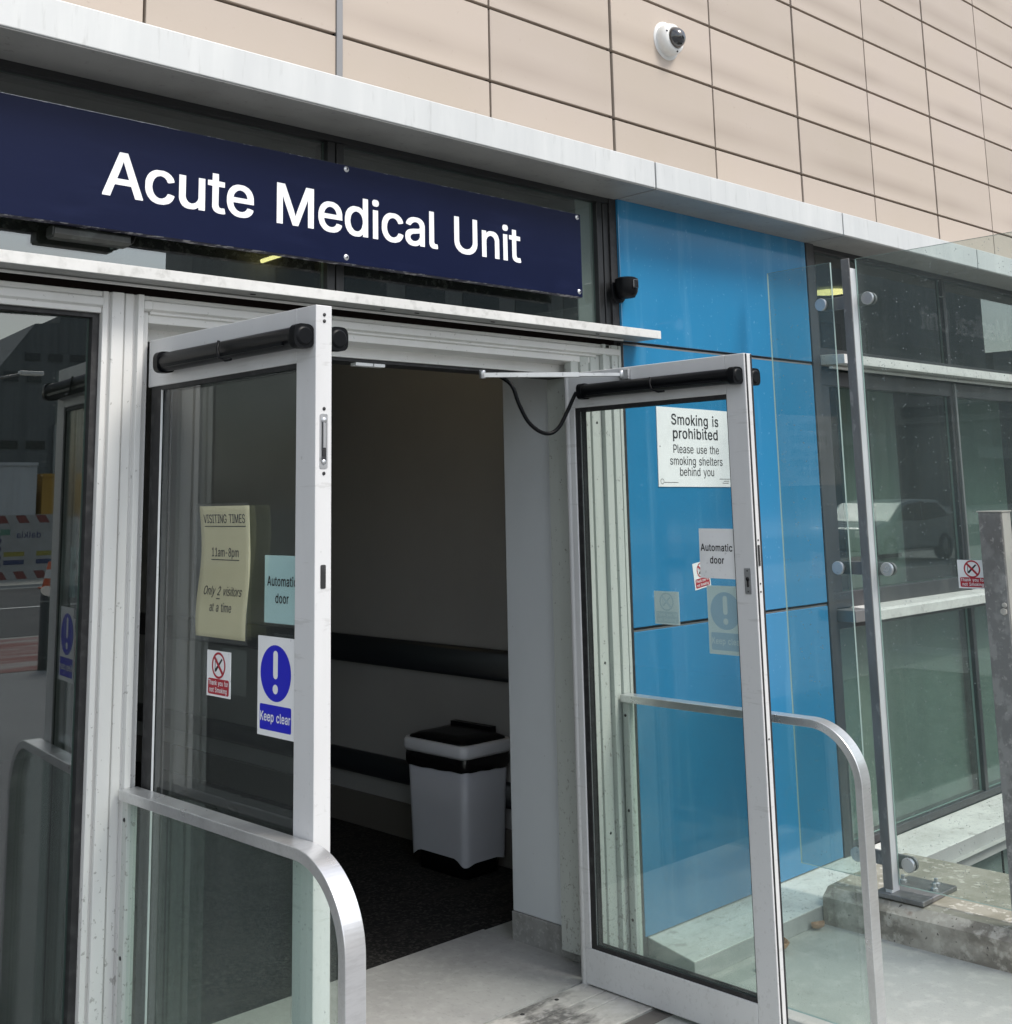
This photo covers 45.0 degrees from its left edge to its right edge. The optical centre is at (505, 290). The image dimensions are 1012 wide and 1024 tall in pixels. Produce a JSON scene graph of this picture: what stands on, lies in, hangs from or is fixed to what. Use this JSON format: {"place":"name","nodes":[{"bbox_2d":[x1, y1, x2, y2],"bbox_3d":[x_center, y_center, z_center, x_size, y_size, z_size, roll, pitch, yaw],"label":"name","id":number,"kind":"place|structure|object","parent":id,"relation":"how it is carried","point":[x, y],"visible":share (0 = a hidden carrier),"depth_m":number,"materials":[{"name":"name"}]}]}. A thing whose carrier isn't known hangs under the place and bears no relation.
{"place":"outdoors","nodes":[
{"label":"outdoors","id":0,"kind":"place"},
{"bbox_2d":[206,649,230,698],"bbox_3d":[-0.703,0.938,2.985,0.002,0.108,0.110,8,-13,-43],"label":"no smoking sticker","id":1,"kind":"object","parent":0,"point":[218,673],"visible":1,"depth_m":2.98,"materials":[{"name":"red"}]},
{"bbox_2d":[195,505,249,640],"bbox_3d":[-0.698,0.694,3.005,0.011,0.333,0.252,8,-13,-43],"label":"visiting times sheet","id":2,"kind":"object","parent":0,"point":[222,595],"visible":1,"depth_m":3.00,"materials":[{"name":"paper"}]},
{"bbox_2d":[257,635,294,741],"bbox_3d":[-0.529,0.912,2.806,0.002,0.222,0.150,8,-13,-43],"label":"keep clear sign","id":3,"kind":"object","parent":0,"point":[275,708],"visible":1,"depth_m":2.80,"materials":[{"name":"blue"}]},
{"bbox_2d":[264,555,294,624],"bbox_3d":[-0.522,0.702,2.863,0.002,0.156,0.156,8,-13,-43],"label":"automatic door sign","id":4,"kind":"object","parent":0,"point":[279,605],"visible":0.91,"depth_m":2.87,"materials":[{"name":"teal paper"}]},
{"bbox_2d":[485,836,1011,1023],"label":"ground","id":5,"kind":"structure","parent":0,"point":[826,972],"depth_m":4.16,"materials":[{"name":"concrete"}]},
{"bbox_2d":[0,0,1011,1023],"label":"hospital building","id":6,"kind":"structure","parent":5,"relation":"on","point":[456,501],"depth_m":4.75,"materials":[{"name":"metal cladding panels"},{"name":"glass"},{"name":"aluminium"}]},
{"bbox_2d":[0,280,103,1023],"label":"window","id":7,"kind":"structure","parent":6,"relation":"in","point":[49,363],"depth_m":3.12,"materials":[{"name":"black glass"}]},
{"bbox_2d":[46,224,135,248],"bbox_3d":[-1.117,-0.152,3.325,0.261,0.056,0.056,8,-13,-43],"label":"light fitting","id":8,"kind":"object","parent":6,"relation":"attached to","point":[85,236],"visible":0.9,"depth_m":3.29,"materials":[{"name":"black plastic"}]},
{"bbox_2d":[134,305,347,1023],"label":"door","id":9,"kind":"structure","parent":6,"relation":"in","point":[303,340],"depth_m":2.82,"materials":[{"name":"metal"}]},
{"bbox_2d":[0,92,582,298],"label":"name sign","id":10,"kind":"object","parent":6,"relation":"attached to","point":[70,166],"visible":1,"depth_m":3.66,"materials":[{"name":"metal"}]},
{"bbox_2d":[0,59,611,324],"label":"transom window","id":11,"kind":"structure","parent":6,"relation":"in","point":[18,79],"depth_m":3.88,"materials":[{"name":"black"}]},
{"bbox_2d":[404,719,509,879],"bbox_3d":[-0.221,2.326,5.604,0.312,0.608,0.438,8,-13,-43],"label":"waste bin","id":12,"kind":"object","parent":6,"relation":"on","point":[457,769],"visible":0.99,"depth_m":5.49,"materials":[{"name":"grey plastic"}]},
{"bbox_2d":[611,276,638,302],"bbox_3d":[0.474,-0.002,4.791,0.094,0.096,0.096,8,-13,-43],"label":"motion sensor","id":13,"kind":"object","parent":6,"relation":"attached to","point":[623,288],"visible":1,"depth_m":4.76,"materials":[{"name":"black plastic"}]},
{"bbox_2d":[654,591,679,624],"bbox_3d":[0.545,1.076,4.137,0.002,0.109,0.107,8,-13,-43],"label":"no smoking sticker","id":14,"kind":"object","parent":6,"relation":"attached to","point":[666,605],"visible":1,"depth_m":4.14,"materials":[{"name":"grey"}]},
{"bbox_2d":[653,22,685,60],"bbox_3d":[0.724,-1.081,5.242,0.170,0.170,0.096,8,-13,-43],"label":"security camera","id":15,"kind":"object","parent":6,"relation":"attached to","point":[669,40],"visible":1,"depth_m":5.22,"materials":[{"name":"white plastic"}]},
{"bbox_2d":[564,353,788,1023],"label":"door","id":16,"kind":"structure","parent":6,"relation":"in","point":[692,996],"depth_m":3.97,"materials":[{"name":"metal"}]},
{"bbox_2d":[707,585,738,655],"bbox_3d":[0.713,1.070,3.960,0.001,0.217,0.142,8,-13,-43],"label":"keep clear sign","id":17,"kind":"object","parent":16,"relation":"attached to","point":[722,620],"visible":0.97,"depth_m":3.97,"materials":[{"name":"blue"}]},
{"bbox_2d":[656,406,730,486],"bbox_3d":[0.783,0.649,5.029,0.504,0.324,0.004,8,-13,-43],"label":"smoking sign","id":18,"kind":"object","parent":6,"relation":"attached to","point":[692,447],"visible":0.99,"depth_m":5.01,"materials":[{"name":"white"}]},
{"bbox_2d":[692,562,710,589],"bbox_3d":[0.792,1.152,4.944,0.118,0.118,0.002,8,-13,-43],"label":"no smoking sticker","id":19,"kind":"object","parent":6,"relation":"attached to","point":[700,582],"visible":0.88,"depth_m":4.93,"materials":[{"name":"white"}]},
{"bbox_2d":[699,528,734,578],"bbox_3d":[0.690,0.858,3.982,0.002,0.160,0.148,8,-13,-43],"label":"automatic door sign","id":20,"kind":"object","parent":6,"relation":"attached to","point":[716,549],"visible":1,"depth_m":3.98,"materials":[{"name":"white paper"}]},
{"bbox_2d":[813,245,1011,374],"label":"window","id":21,"kind":"structure","parent":6,"relation":"in","point":[982,311],"depth_m":6.59,"materials":[{"name":"black"}]},
{"bbox_2d":[821,370,1011,608],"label":"window","id":22,"kind":"structure","parent":6,"relation":"in","point":[944,391],"depth_m":6.38,"materials":[{"name":"grey glass"}]},
{"bbox_2d":[838,603,1001,847],"bbox_3d":[4.675,2.490,8.551,8.840,1.080,0.090,8,-13,-43],"label":"window","id":23,"kind":"structure","parent":6,"relation":"in","point":[973,709],"depth_m":6.19,"materials":[{"name":"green glass"}]},
{"bbox_2d":[620,693,886,1023],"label":"guard rail","id":24,"kind":"object","parent":5,"relation":"on","point":[841,738],"depth_m":3.86,"materials":[{"name":"metal"}]},
{"bbox_2d":[784,937,789,948],"bbox_3d":[1.012,2.397,4.473,0.068,0.035,0.058,8,-13,-43],"label":"dead leaf","id":25,"kind":"object","parent":5,"relation":"on","point":[786,942],"visible":0.31,"depth_m":4.48,"materials":[{"name":"brown plant"}]},
{"bbox_2d":[811,920,824,928],"bbox_3d":[1.197,2.433,4.681,0.045,0.026,0.046,-6,-11,27],"label":"dead leaf","id":26,"kind":"object","parent":5,"relation":"on","point":[818,924],"visible":1,"depth_m":4.67,"materials":[{"name":"brown plant"}]},
{"bbox_2d":[823,853,1011,972],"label":"kerb","id":27,"kind":"structure","parent":5,"relation":"on","point":[968,931],"depth_m":4.53,"materials":[{"name":"concrete"}]},
{"bbox_2d":[767,232,1011,910],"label":"glass screen","id":28,"kind":"object","parent":27,"relation":"on","point":[890,859],"visible":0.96,"depth_m":4.83,"materials":[{"name":"grey"}]},
{"bbox_2d":[957,560,983,588],"bbox_3d":[1.744,1.062,4.567,0.002,0.104,0.113,8,-13,-43],"label":"no smoking sticker","id":29,"kind":"object","parent":28,"relation":"attached to","point":[970,573],"visible":0.98,"depth_m":4.57,"materials":[{"name":"white"}]},
{"bbox_2d":[976,510,1011,905],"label":"galvanised post","id":30,"kind":"object","parent":27,"relation":"on","point":[995,537],"visible":1,"depth_m":4.39,"materials":[{"name":"metal"}]},
{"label":"pavement","id":31,"kind":"structure","parent":0,"visible":0},
{"bbox_2d":[116,786,365,1023],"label":"guard rail","id":32,"kind":"object","parent":31,"relation":"on","point":[321,864],"depth_m":2.69,"materials":[{"name":"metal"}]}
]}

